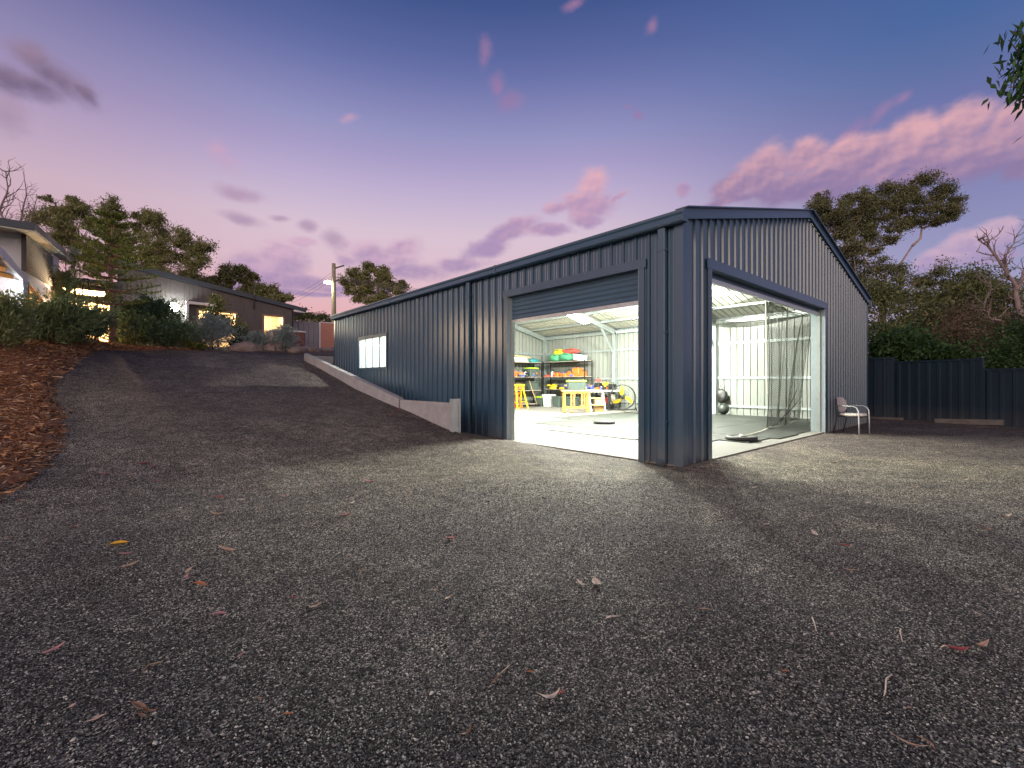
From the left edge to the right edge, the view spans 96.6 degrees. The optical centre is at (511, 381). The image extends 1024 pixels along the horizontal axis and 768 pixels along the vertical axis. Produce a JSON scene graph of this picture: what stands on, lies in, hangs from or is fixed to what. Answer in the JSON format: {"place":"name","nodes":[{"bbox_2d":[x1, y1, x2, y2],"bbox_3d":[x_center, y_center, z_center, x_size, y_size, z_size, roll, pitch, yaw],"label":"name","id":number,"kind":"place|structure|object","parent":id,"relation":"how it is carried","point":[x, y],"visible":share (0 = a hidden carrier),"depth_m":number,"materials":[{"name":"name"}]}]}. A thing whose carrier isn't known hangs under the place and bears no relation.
{"place":"outdoors","nodes":[
{"label":"outdoors","id":0,"kind":"place"},
{"bbox_2d":[264,329,305,345],"bbox_3d":[-10.360,-1.829,20.826,1.420,0.918,1.380,0,0,-41],"label":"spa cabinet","id":1,"kind":"object","parent":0,"point":[300,333],"visible":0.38,"depth_m":20.62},
{"bbox_2d":[0,349,1023,767],"bbox_3d":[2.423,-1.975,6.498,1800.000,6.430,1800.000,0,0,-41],"label":"ground","id":2,"kind":"structure","parent":0,"point":[236,417],"depth_m":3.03,"materials":[{"name":"gravel"}]},
{"bbox_2d":[0,157,55,233],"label":"bare tree","id":3,"kind":"object","parent":2,"relation":"on","point":[2,206],"visible":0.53,"depth_m":30.00,"materials":[{"name":"brown wood"}]},
{"bbox_2d":[0,332,201,501],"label":"mulch bed","id":4,"kind":"object","parent":2,"relation":"on","point":[47,438],"visible":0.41,"depth_m":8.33,"materials":[{"name":"brown wood"}]},
{"bbox_2d":[0,289,54,349],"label":"conifer shrub","id":5,"kind":"object","parent":4,"relation":"on","point":[12,323],"visible":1,"depth_m":9.82,"materials":[{"name":"green plant"}]},
{"bbox_2d":[10,283,122,345],"bbox_3d":[-11.458,-1.568,11.554,2.517,1.598,2.622,0,0,-5],"label":"conifer shrub","id":6,"kind":"object","parent":4,"relation":"on","point":[65,318],"visible":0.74,"depth_m":11.27,"materials":[{"name":"green plant"}]},
{"bbox_2d":[42,258,104,307],"bbox_3d":[-12.940,-2.389,13.398,1.323,2.380,1.448,0,0,15],"label":"conifer shrub","id":7,"kind":"object","parent":4,"relation":"on","point":[66,278],"visible":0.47,"depth_m":13.20,"materials":[{"name":"green plant"}]},
{"bbox_2d":[65,246,82,299],"bbox_3d":[-13.356,-2.690,13.873,0.518,2.913,0.440,0,0,3],"label":"flower spike","id":8,"kind":"object","parent":4,"relation":"on","point":[73,252],"visible":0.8,"depth_m":13.85,"materials":[{"name":"green plant"}]},
{"bbox_2d":[79,278,95,340],"bbox_3d":[-12.704,-2.150,13.600,0.490,1.863,0.490,0,0,-41],"label":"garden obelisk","id":9,"kind":"object","parent":4,"relation":"on","point":[88,288],"visible":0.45,"depth_m":13.58,"materials":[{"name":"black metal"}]},
{"bbox_2d":[49,299,136,343],"bbox_3d":[-11.836,-1.688,12.652,2.284,1.496,2.070,0,0,-41],"label":"conifer shrub","id":10,"kind":"object","parent":4,"relation":"on","point":[105,330],"visible":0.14,"depth_m":12.74,"materials":[{"name":"green plant"}]},
{"bbox_2d":[54,208,161,343],"bbox_3d":[-12.671,-3.173,14.429,2.621,4.276,2.497,0,0,-41],"label":"norfolk pine","id":11,"kind":"object","parent":4,"relation":"on","point":[108,238],"visible":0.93,"depth_m":14.19,"materials":[{"name":"green plant"}]},
{"bbox_2d":[101,301,158,345],"bbox_3d":[-12.794,-1.895,15.226,1.919,1.701,1.844,0,0,-4],"label":"conifer shrub","id":12,"kind":"object","parent":4,"relation":"on","point":[127,338],"visible":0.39,"depth_m":15.00,"materials":[{"name":"green plant"}]},
{"bbox_2d":[105,294,211,346],"bbox_3d":[-12.155,-2.062,15.582,3.360,2.078,2.774,0,0,23],"label":"conifer shrub","id":13,"kind":"object","parent":4,"relation":"on","point":[159,310],"visible":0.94,"depth_m":15.25,"materials":[{"name":"green plant"}]},
{"bbox_2d":[178,338,207,349],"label":"leafy shrub","id":14,"kind":"object","parent":4,"relation":"on","point":[193,345],"visible":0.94,"depth_m":16.03,"materials":[{"name":"green plant"}]},
{"bbox_2d":[15,193,223,280],"bbox_3d":[-32.528,-8.437,38.214,16.022,14.356,5.342,0,0,-5],"label":"gum tree","id":15,"kind":"object","parent":2,"relation":"on","point":[61,221],"visible":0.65,"depth_m":37.55,"materials":[{"name":"green plant"}]},
{"bbox_2d":[129,700,146,708],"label":"fallen leaf","id":16,"kind":"object","parent":2,"relation":"on","point":[136,704],"visible":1,"depth_m":1.69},
{"bbox_2d":[0,218,305,346],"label":"house","id":17,"kind":"structure","parent":2,"relation":"on","point":[30,252],"depth_m":18.81,"materials":[{"name":"metal"}]},
{"bbox_2d":[28,282,44,305],"bbox_3d":[-14.890,-1.834,14.346,0.110,1.768,5.200,0,0,-41],"label":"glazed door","id":18,"kind":"structure","parent":17,"relation":"in","point":[30,287],"depth_m":13.38,"materials":[{"name":"brown"}]},
{"bbox_2d":[196,308,237,324],"bbox_3d":[-13.318,-2.360,20.626,1.580,1.740,0.130,0,0,-41],"label":"window","id":19,"kind":"structure","parent":17,"relation":"in","point":[197,309],"depth_m":20.58,"materials":[{"name":"white"}]},
{"bbox_2d":[262,314,284,333],"bbox_3d":[-11.578,-2.660,22.145,1.000,1.180,0.130,0,0,-41],"label":"window","id":20,"kind":"structure","parent":17,"relation":"in","point":[283,317],"depth_m":22.02,"materials":[{"name":"white"}]},
{"bbox_2d":[203,260,261,292],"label":"gum tree","id":21,"kind":"object","parent":2,"relation":"on","point":[226,275],"visible":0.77,"depth_m":44.62,"materials":[{"name":"green plant"}]},
{"bbox_2d":[156,344,333,355],"bbox_3d":[-10.266,-1.310,20.111,8.800,0.420,4.600,0,0,-41],"label":"garden bed","id":22,"kind":"object","parent":2,"relation":"on","point":[223,349],"visible":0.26,"depth_m":17.95,"materials":[{"name":"soil"}]},
{"bbox_2d":[151,323,209,347],"bbox_3d":[-11.957,-1.632,16.231,2.303,1.163,2.142,0,0,-41],"label":"conifer shrub","id":23,"kind":"object","parent":22,"relation":"on","point":[196,337],"visible":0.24,"depth_m":16.10,"materials":[{"name":"green plant"}]},
{"bbox_2d":[184,311,248,348],"bbox_3d":[-11.133,-1.820,16.820,2.123,1.610,2.186,0,0,-2],"label":"spruce shrub","id":24,"kind":"object","parent":22,"relation":"on","point":[216,330],"visible":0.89,"depth_m":16.68,"materials":[{"name":"green plant"}]},
{"bbox_2d":[192,293,249,346],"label":"young tree","id":25,"kind":"object","parent":22,"relation":"on","point":[216,310],"visible":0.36,"depth_m":17.98,"materials":[{"name":"green plant"}]},
{"bbox_2d":[228,344,238,350],"bbox_3d":[-10.476,-1.237,17.402,0.630,0.402,0.439,0,0,-41],"label":"garden rock","id":26,"kind":"object","parent":22,"relation":"on","point":[234,347],"visible":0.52,"depth_m":17.21,"materials":[{"name":"stone"}]},
{"bbox_2d":[223,323,251,346],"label":"leafy shrub","id":27,"kind":"object","parent":22,"relation":"on","point":[236,338],"visible":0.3,"depth_m":18.11,"materials":[{"name":"green plant"}]},
{"bbox_2d":[234,341,263,352],"bbox_3d":[-10.200,-1.285,17.714,0.592,0.560,1.089,0,0,37],"label":"garden rock","id":28,"kind":"object","parent":22,"relation":"on","point":[245,346],"visible":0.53,"depth_m":17.46,"materials":[{"name":"stone"}]},
{"bbox_2d":[231,330,279,350],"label":"spruce shrub","id":29,"kind":"object","parent":22,"relation":"on","point":[260,338],"visible":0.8,"depth_m":17.92,"materials":[{"name":"green plant"}]},
{"bbox_2d":[262,343,275,350],"bbox_3d":[-9.752,-1.333,18.239,0.542,0.426,0.338,0,0,-26],"label":"garden rock","id":30,"kind":"object","parent":22,"relation":"on","point":[269,346],"visible":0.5,"depth_m":18.14,"materials":[{"name":"stone"}]},
{"bbox_2d":[268,324,303,351],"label":"spruce shrub","id":31,"kind":"object","parent":22,"relation":"on","point":[283,333],"visible":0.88,"depth_m":18.55,"materials":[{"name":"green plant"}]},
{"bbox_2d":[286,346,307,352],"bbox_3d":[-8.958,-1.295,18.985,0.523,0.407,0.902,0,0,20],"label":"garden rock","id":32,"kind":"object","parent":22,"relation":"on","point":[297,349],"visible":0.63,"depth_m":18.76,"materials":[{"name":"stone"}]},
{"bbox_2d":[303,346,321,351],"bbox_3d":[-8.734,-1.350,19.622,1.017,0.366,0.584,0,0,-29],"label":"garden rock","id":33,"kind":"object","parent":22,"relation":"on","point":[312,349],"visible":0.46,"depth_m":19.46,"materials":[{"name":"stone"}]},
{"bbox_2d":[247,279,295,302],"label":"gum tree","id":34,"kind":"object","parent":2,"relation":"on","point":[273,292],"visible":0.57,"depth_m":41.82,"materials":[{"name":"green plant"}]},
{"bbox_2d":[294,321,318,347],"bbox_3d":[-11.104,-2.185,24.537,1.420,2.090,0.065,0,0,-41],"label":"steel fence","id":35,"kind":"object","parent":2,"relation":"on","point":[311,329],"visible":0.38,"depth_m":24.66,"materials":[{"name":"metal"}]},
{"bbox_2d":[294,303,331,322],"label":"scrub tree","id":36,"kind":"object","parent":2,"relation":"on","point":[316,318],"visible":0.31,"depth_m":57.84,"materials":[{"name":"green plant"}]},
{"bbox_2d":[321,322,333,347],"bbox_3d":[-10.071,-2.355,25.414,1.170,1.870,0.070,0,0,-41],"label":"timber screen","id":37,"kind":"object","parent":2,"relation":"on","point":[327,334],"visible":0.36,"depth_m":25.25,"materials":[{"name":"brown wood"}]},
{"bbox_2d":[324,263,345,322],"bbox_3d":[-13.175,-4.800,33.979,1.503,8.001,0.556,0,0,-20],"label":"power pole","id":38,"kind":"object","parent":2,"relation":"on","point":[334,280],"visible":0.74,"depth_m":33.86,"materials":[{"name":"brown"}]},
{"bbox_2d":[336,259,411,304],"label":"gum tree","id":39,"kind":"object","parent":2,"relation":"on","point":[363,292],"visible":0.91,"depth_m":44.48,"materials":[{"name":"green plant"}]},
{"bbox_2d":[304,353,460,432],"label":"retaining wall","id":40,"kind":"structure","parent":2,"relation":"on","point":[446,415],"depth_m":10.63,"materials":[{"name":"concrete"}]},
{"bbox_2d":[0,353,1023,733],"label":"leaf litter","id":41,"kind":"object","parent":2,"relation":"on","point":[272,539],"visible":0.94,"depth_m":3.95,"materials":[{"name":"plant"}]},
{"bbox_2d":[537,688,559,697],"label":"fallen leaf","id":42,"kind":"object","parent":2,"relation":"on","point":[554,694],"visible":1,"depth_m":1.76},
{"bbox_2d":[330,205,871,466],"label":"shed","id":43,"kind":"structure","parent":2,"relation":"on","point":[646,296],"depth_m":9.90,"materials":[{"name":"blue paint"}]},
{"bbox_2d":[358,332,387,369],"bbox_3d":[-4.335,-0.910,14.218,0.082,1.080,2.060,0,0,-41],"label":"window","id":44,"kind":"structure","parent":43,"relation":"in","point":[380,335],"depth_m":14.19,"materials":[{"name":"paint"}]},
{"bbox_2d":[515,384,528,408],"bbox_3d":[0.303,0.659,20.249,0.671,1.097,0.559,0,0,-41],"label":"saw trestle","id":45,"kind":"object","parent":43,"relation":"on","point":[522,387],"visible":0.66,"depth_m":20.29,"materials":[{"name":"yellow paint"}]},
{"bbox_2d":[515,362,541,405],"bbox_3d":[0.416,0.125,22.020,2.340,2.150,0.580,0,0,-41],"label":"storage rack","id":46,"kind":"object","parent":43,"relation":"on","point":[533,391],"visible":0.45,"depth_m":22.23,"materials":[{"name":"black metal"}]},
{"bbox_2d":[515,355,529,361],"bbox_3d":[0.218,-1.107,21.834,1.457,0.334,0.501,0,0,-41],"label":"carton","id":47,"kind":"object","parent":46,"relation":"on","point":[518,358],"visible":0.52,"depth_m":21.74,"materials":[{"name":"cardboard"}]},
{"bbox_2d":[524,367,538,376],"bbox_3d":[0.964,-0.460,22.486,0.610,0.460,0.470,0,0,-41],"label":"storage tub","id":48,"kind":"object","parent":46,"relation":"on","point":[531,371],"visible":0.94,"depth_m":22.28,"materials":[{"name":"clear plastic"}]},
{"bbox_2d":[524,381,539,389],"bbox_3d":[0.987,0.200,22.506,0.670,0.440,0.470,0,0,-41],"label":"storage tub","id":49,"kind":"object","parent":46,"relation":"on","point":[534,385],"visible":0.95,"depth_m":22.32,"materials":[{"name":"grey plastic"}]},
{"bbox_2d":[535,396,542,405],"bbox_3d":[1.463,0.960,22.417,0.570,0.480,0.530,0,0,-41],"label":"storage tub","id":50,"kind":"object","parent":43,"relation":"on","point":[539,399],"visible":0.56,"depth_m":22.17,"materials":[{"name":"grey plastic"}]},
{"bbox_2d":[542,394,555,406],"bbox_3d":[1.782,0.910,22.006,0.550,0.580,0.470,0,0,-41],"label":"storage tub","id":51,"kind":"object","parent":43,"relation":"on","point":[547,400],"visible":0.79,"depth_m":21.83,"materials":[{"name":"white plastic"}]},
{"bbox_2d":[551,396,561,406],"bbox_3d":[2.209,0.950,21.608,0.530,0.500,0.550,0,0,-41],"label":"storage tub","id":52,"kind":"object","parent":43,"relation":"on","point":[556,401],"visible":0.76,"depth_m":21.41,"materials":[{"name":"grey plastic"}]},
{"bbox_2d":[530,419,599,426],"bbox_3d":[1.752,1.191,13.149,1.808,0.016,1.748,0,0,-41],"label":"floor mat","id":53,"kind":"object","parent":43,"relation":"on","point":[571,423],"visible":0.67,"depth_m":12.94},
{"bbox_2d":[594,420,614,423],"bbox_3d":[2.605,1.141,12.872,0.600,0.078,0.600,0,0,-41],"label":"weight plate","id":54,"kind":"object","parent":53,"relation":"on","point":[604,422],"visible":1,"depth_m":12.65,"materials":[{"name":"metal"}]},
{"bbox_2d":[543,360,592,407],"bbox_3d":[2.627,0.100,21.913,0.570,2.200,2.690,0,0,-41],"label":"storage rack","id":55,"kind":"object","parent":43,"relation":"on","point":[582,361],"visible":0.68,"depth_m":21.59,"materials":[{"name":"black metal"}]},
{"bbox_2d":[549,354,560,361],"bbox_3d":[2.163,-1.155,22.393,0.551,0.435,0.817,0,0,-41],"label":"stuff bag","id":56,"kind":"object","parent":55,"relation":"on","point":[554,358],"visible":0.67,"depth_m":22.19,"materials":[{"name":"green fabric"}]},
{"bbox_2d":[559,353,573,360],"bbox_3d":[2.642,-1.168,21.844,0.583,0.451,0.934,0,0,-41],"label":"stuff bag","id":57,"kind":"object","parent":55,"relation":"on","point":[565,356],"visible":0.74,"depth_m":21.60,"materials":[{"name":"green fabric"}]},
{"bbox_2d":[562,348,579,353],"bbox_3d":[2.817,-1.443,21.713,0.403,0.278,1.043,0,0,-41],"label":"stuff bag","id":58,"kind":"object","parent":57,"relation":"on","point":[572,351],"visible":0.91,"depth_m":21.53,"materials":[{"name":"red fabric"}]},
{"bbox_2d":[572,366,582,376],"bbox_3d":[3.077,-0.473,21.344,0.340,0.471,0.420,0,0,-41],"label":"tool case","id":59,"kind":"object","parent":55,"relation":"on","point":[575,371],"visible":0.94,"depth_m":21.23,"materials":[{"name":"orange plastic"}]},
{"bbox_2d":[573,354,586,360],"bbox_3d":[3.165,-1.129,21.221,0.548,0.338,0.380,0,0,43],"label":"white box","id":60,"kind":"object","parent":55,"relation":"on","point":[579,357],"visible":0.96,"depth_m":21.08,"materials":[{"name":"plastic"}]},
{"bbox_2d":[566,397,579,405],"bbox_3d":[2.751,0.950,21.019,0.530,0.500,0.570,0,0,-41],"label":"storage tub","id":61,"kind":"object","parent":43,"relation":"on","point":[568,401],"visible":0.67,"depth_m":20.85,"materials":[{"name":"grey plastic"}]},
{"bbox_2d":[511,271,637,439],"bbox_3d":[1.020,-0.326,8.264,0.090,3.052,3.084,0,0,-41],"label":"roller door","id":62,"kind":"structure","parent":43,"relation":"in","point":[619,291],"depth_m":8.19,"materials":[{"name":"paint"}]},
{"bbox_2d":[561,390,591,412],"bbox_3d":[2.465,0.768,17.612,1.120,0.861,0.580,0,0,0],"label":"work bench","id":63,"kind":"object","parent":43,"relation":"on","point":[565,407],"visible":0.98,"depth_m":17.38,"materials":[{"name":"yellow wood"}]},
{"bbox_2d":[566,380,586,389],"bbox_3d":[2.485,0.141,17.622,0.750,0.390,0.510,0,0,0],"label":"storage tub","id":64,"kind":"object","parent":63,"relation":"on","point":[576,384],"visible":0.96,"depth_m":17.40,"materials":[{"name":"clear plastic"}]},
{"bbox_2d":[567,314,589,323],"bbox_3d":[2.612,-2.662,18.017,1.062,0.634,0.420,0,0,-41],"label":"ceiling light","id":65,"kind":"object","parent":43,"relation":"hanging from","point":[581,318],"visible":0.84,"depth_m":17.98,"materials":[{"name":"white"}]},
{"bbox_2d":[551,415,612,419],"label":"floor mat","id":66,"kind":"object","parent":43,"relation":"on","point":[581,417],"visible":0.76,"depth_m":14.99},
{"bbox_2d":[548,427,637,439],"bbox_3d":[2.143,1.191,10.649,1.188,0.016,2.488,0,0,-41],"label":"floor mat","id":67,"kind":"object","parent":43,"relation":"on","point":[628,435],"visible":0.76,"depth_m":10.61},
{"bbox_2d":[590,391,605,411],"bbox_3d":[3.397,0.802,18.313,0.630,0.845,0.773,0,0,0],"label":"step stool","id":68,"kind":"object","parent":43,"relation":"on","point":[599,404],"visible":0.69,"depth_m":18.21,"materials":[{"name":"white wood"}]},
{"bbox_2d":[585,390,620,409],"bbox_3d":[4.000,0.780,20.159,0.850,0.840,1.400,0,0,-41],"label":"tool bench","id":69,"kind":"object","parent":43,"relation":"on","point":[608,403],"visible":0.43,"depth_m":19.82,"materials":[{"name":"white plastic"}]},
{"bbox_2d":[580,422,637,430],"bbox_3d":[2.890,1.189,12.105,1.808,0.020,1.278,0,0,-41],"label":"floor mat","id":70,"kind":"object","parent":43,"relation":"on","point":[621,426],"visible":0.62,"depth_m":11.98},
{"bbox_2d":[588,417,637,422],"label":"floor mat","id":71,"kind":"object","parent":43,"relation":"on","point":[619,419],"visible":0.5,"depth_m":14.22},
{"bbox_2d":[591,412,637,417],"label":"floor mat","id":72,"kind":"object","parent":43,"relation":"on","point":[627,415],"visible":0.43,"depth_m":16.42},
{"bbox_2d":[609,385,636,410],"bbox_3d":[4.598,0.661,18.957,1.140,1.075,0.420,0,0,7],"label":"drum fan","id":73,"kind":"object","parent":43,"relation":"on","point":[622,396],"visible":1,"depth_m":18.85},
{"bbox_2d":[622,421,737,427],"bbox_3d":[4.711,1.191,12.893,1.928,0.016,2.488,0,0,-41],"label":"rubber mat","id":74,"kind":"object","parent":43,"relation":"on","point":[716,425],"visible":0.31,"depth_m":12.59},
{"bbox_2d":[712,433,728,441],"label":"rubber mat","id":75,"kind":"object","parent":43,"relation":"on","point":[716,436],"visible":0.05,"depth_m":9.83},
{"bbox_2d":[717,379,727,402],"bbox_3d":[7.655,0.340,16.639,0.284,0.906,0.399,0,0,-41],"label":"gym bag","id":76,"kind":"object","parent":43,"relation":"hanging from","point":[722,396],"visible":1,"depth_m":16.55,"materials":[{"name":"black rubber"}]},
{"bbox_2d":[712,417,763,424],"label":"rubber mat","id":77,"kind":"object","parent":43,"relation":"on","point":[730,421],"visible":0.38,"depth_m":13.51,"materials":[{"name":"rubber"}]},
{"bbox_2d":[720,437,769,442],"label":"rubber mat","id":78,"kind":"object","parent":43,"relation":"on","point":[762,438],"visible":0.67,"depth_m":9.20,"materials":[{"name":"rubber"}]},
{"bbox_2d":[725,434,757,440],"bbox_3d":[4.666,1.141,9.281,0.600,0.078,0.600,0,0,-41],"label":"weight plate","id":79,"kind":"object","parent":78,"relation":"on","point":[735,437],"visible":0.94,"depth_m":9.10,"materials":[{"name":"metal"}]},
{"bbox_2d":[712,414,780,420],"bbox_3d":[7.535,1.189,15.360,1.728,0.020,2.488,0,0,-41],"label":"rubber mat","id":80,"kind":"object","parent":43,"relation":"on","point":[747,417],"visible":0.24,"depth_m":14.99,"materials":[{"name":"rubber"}]},
{"bbox_2d":[717,403,728,413],"bbox_3d":[7.591,0.980,16.391,0.413,0.400,0.397,0,0,-41],"label":"exercise ball","id":81,"kind":"object","parent":80,"relation":"on","point":[722,408],"visible":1,"depth_m":16.26,"materials":[{"name":"rubber"}]},
{"bbox_2d":[712,428,798,438],"bbox_3d":[5.395,1.189,10.575,1.188,0.020,1.858,0,0,-41],"label":"rubber mat","id":82,"kind":"object","parent":43,"relation":"on","point":[774,435],"visible":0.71,"depth_m":10.37,"materials":[{"name":"rubber"}]},
{"bbox_2d":[712,297,810,435],"bbox_3d":[5.952,-0.597,12.801,6.733,3.607,3.832,0,0,-41],"label":"practice net","id":83,"kind":"object","parent":43,"relation":"hanging from","point":[787,319],"visible":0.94,"depth_m":12.43,"materials":[{"name":"grey"}]},
{"bbox_2d":[720,424,810,433],"bbox_3d":[6.422,1.191,11.519,1.558,0.016,1.788,0,0,-41],"label":"rubber mat","id":84,"kind":"object","parent":43,"relation":"on","point":[792,430],"visible":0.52,"depth_m":11.51,"materials":[{"name":"rubber"}]},
{"bbox_2d":[712,274,819,431],"bbox_3d":[5.164,-0.323,9.032,5.763,3.045,0.090,0,0,-41],"label":"door frame","id":85,"kind":"structure","parent":43,"relation":"in","point":[719,281],"depth_m":9.55,"materials":[{"name":"paint"}]},
{"bbox_2d":[746,420,810,428],"bbox_3d":[7.669,1.190,12.661,1.778,0.018,1.708,0,0,-41],"label":"rubber mat","id":86,"kind":"object","parent":43,"relation":"on","point":[798,425],"visible":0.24,"depth_m":12.57,"materials":[{"name":"rubber"}]},
{"bbox_2d":[772,418,810,422],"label":"rubber mat","id":87,"kind":"object","parent":43,"relation":"on","point":[802,420],"visible":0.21,"depth_m":13.84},
{"bbox_2d":[833,397,869,434],"bbox_3d":[8.050,0.796,10.827,0.529,0.858,0.568,0,0,-30],"label":"armchair","id":88,"kind":"object","parent":2,"relation":"on","point":[841,404],"visible":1,"depth_m":10.80,"materials":[{"name":"silver metal"}]},
{"bbox_2d":[837,233,902,308],"bbox_3d":[21.292,-3.748,28.039,5.486,9.912,3.495,0,0,-14],"label":"gum tree","id":89,"kind":"object","parent":2,"relation":"on","point":[856,247],"visible":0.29,"depth_m":27.12,"materials":[{"name":"green plant"}]},
{"bbox_2d":[868,357,894,416],"bbox_3d":[11.745,0.330,16.072,0.065,2.280,2.720,0,0,-36],"label":"steel fence","id":90,"kind":"object","parent":2,"relation":"on","point":[880,387],"visible":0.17,"depth_m":15.26,"materials":[{"name":"metal"}]},
{"bbox_2d":[803,167,970,340],"bbox_3d":[24.498,-6.323,29.916,10.842,14.686,3.137,0,0,4],"label":"gum tree","id":91,"kind":"object","parent":2,"relation":"on","point":[864,221],"visible":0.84,"depth_m":29.65,"materials":[{"name":"green plant"}]},
{"bbox_2d":[870,417,903,419],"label":"concrete plinth","id":92,"kind":"structure","parent":2,"relation":"on","point":[893,418],"depth_m":14.61,"materials":[{"name":"concrete"}]},
{"bbox_2d":[861,268,968,341],"bbox_3d":[19.465,-2.330,23.243,6.232,7.269,6.064,0,0,-6],"label":"tree","id":93,"kind":"object","parent":2,"relation":"on","point":[881,296],"visible":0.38,"depth_m":23.09,"materials":[{"name":"green plant"}]},
{"bbox_2d":[880,254,958,316],"bbox_3d":[24.166,-3.191,27.128,2.363,8.594,3.692,0,0,-41],"label":"gum tree","id":94,"kind":"object","parent":2,"relation":"on","point":[902,269],"visible":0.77,"depth_m":27.09,"materials":[{"name":"green plant"}]},
{"bbox_2d":[868,308,992,368],"bbox_3d":[14.123,-0.635,16.400,4.582,4.311,4.300,0,0,-41],"label":"green shrub","id":95,"kind":"object","parent":2,"relation":"on","point":[907,343],"visible":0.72,"depth_m":15.88,"materials":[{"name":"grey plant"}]},
{"bbox_2d":[894,358,983,420],"bbox_3d":[12.973,0.400,13.976,0.065,2.140,2.195,0,0,-23],"label":"steel fence","id":96,"kind":"object","parent":2,"relation":"on","point":[928,390],"visible":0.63,"depth_m":13.89,"materials":[{"name":"metal"}]},
{"bbox_2d":[886,254,1019,346],"bbox_3d":[25.224,-3.007,27.092,6.660,8.646,7.694,0,0,21],"label":"tree","id":97,"kind":"object","parent":2,"relation":"on","point":[970,282],"visible":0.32,"depth_m":25.25,"materials":[{"name":"green plant"}]},
{"bbox_2d":[946,645,968,650],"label":"fallen leaf","id":98,"kind":"object","parent":2,"relation":"on","point":[959,648],"visible":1,"depth_m":2.07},
{"bbox_2d":[914,296,1023,359],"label":"bush","id":99,"kind":"object","parent":2,"relation":"on","point":[964,326],"visible":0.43,"depth_m":20.56,"materials":[{"name":"green plant"}]},
{"bbox_2d":[934,419,1003,424],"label":"concrete plinth","id":100,"kind":"structure","parent":2,"relation":"on","point":[977,421],"depth_m":12.92,"materials":[{"name":"concrete"}]},
{"bbox_2d":[959,304,1023,368],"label":"bush","id":101,"kind":"object","parent":2,"relation":"on","point":[1010,354],"visible":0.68,"depth_m":17.34,"materials":[{"name":"green plant"}]},
{"bbox_2d":[965,269,1018,345],"bbox_3d":[21.348,-2.046,20.083,2.209,6.097,1.245,0,0,13],"label":"bare tree","id":102,"kind":"object","parent":2,"relation":"on","point":[980,279],"visible":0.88,"depth_m":20.19,"materials":[{"name":"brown wood"}]},
{"bbox_2d":[969,266,1023,357],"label":"tree","id":103,"kind":"object","parent":2,"relation":"on","point":[1008,301],"visible":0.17,"depth_m":28.66,"materials":[{"name":"green plant"}]},
{"bbox_2d":[975,218,1023,324],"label":"bare tree","id":104,"kind":"object","parent":2,"relation":"on","point":[1016,289],"visible":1,"depth_m":19.96,"materials":[{"name":"brown wood"}]},
{"bbox_2d":[981,20,1023,142],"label":"roadside tree","id":105,"kind":"object","parent":2,"relation":"on","point":[1018,55],"visible":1,"depth_m":6.29,"materials":[{"name":"green plant"}]},
{"bbox_2d":[983,368,1023,427],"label":"steel fence","id":106,"kind":"object","parent":2,"relation":"on","point":[1003,393],"visible":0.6,"depth_m":12.58,"materials":[{"name":"metal"}]},
{"bbox_2d":[0,0,1023,342],"label":"sky","id":107,"kind":"structure","parent":0,"point":[432,142],"materials":[{"name":"purple"}]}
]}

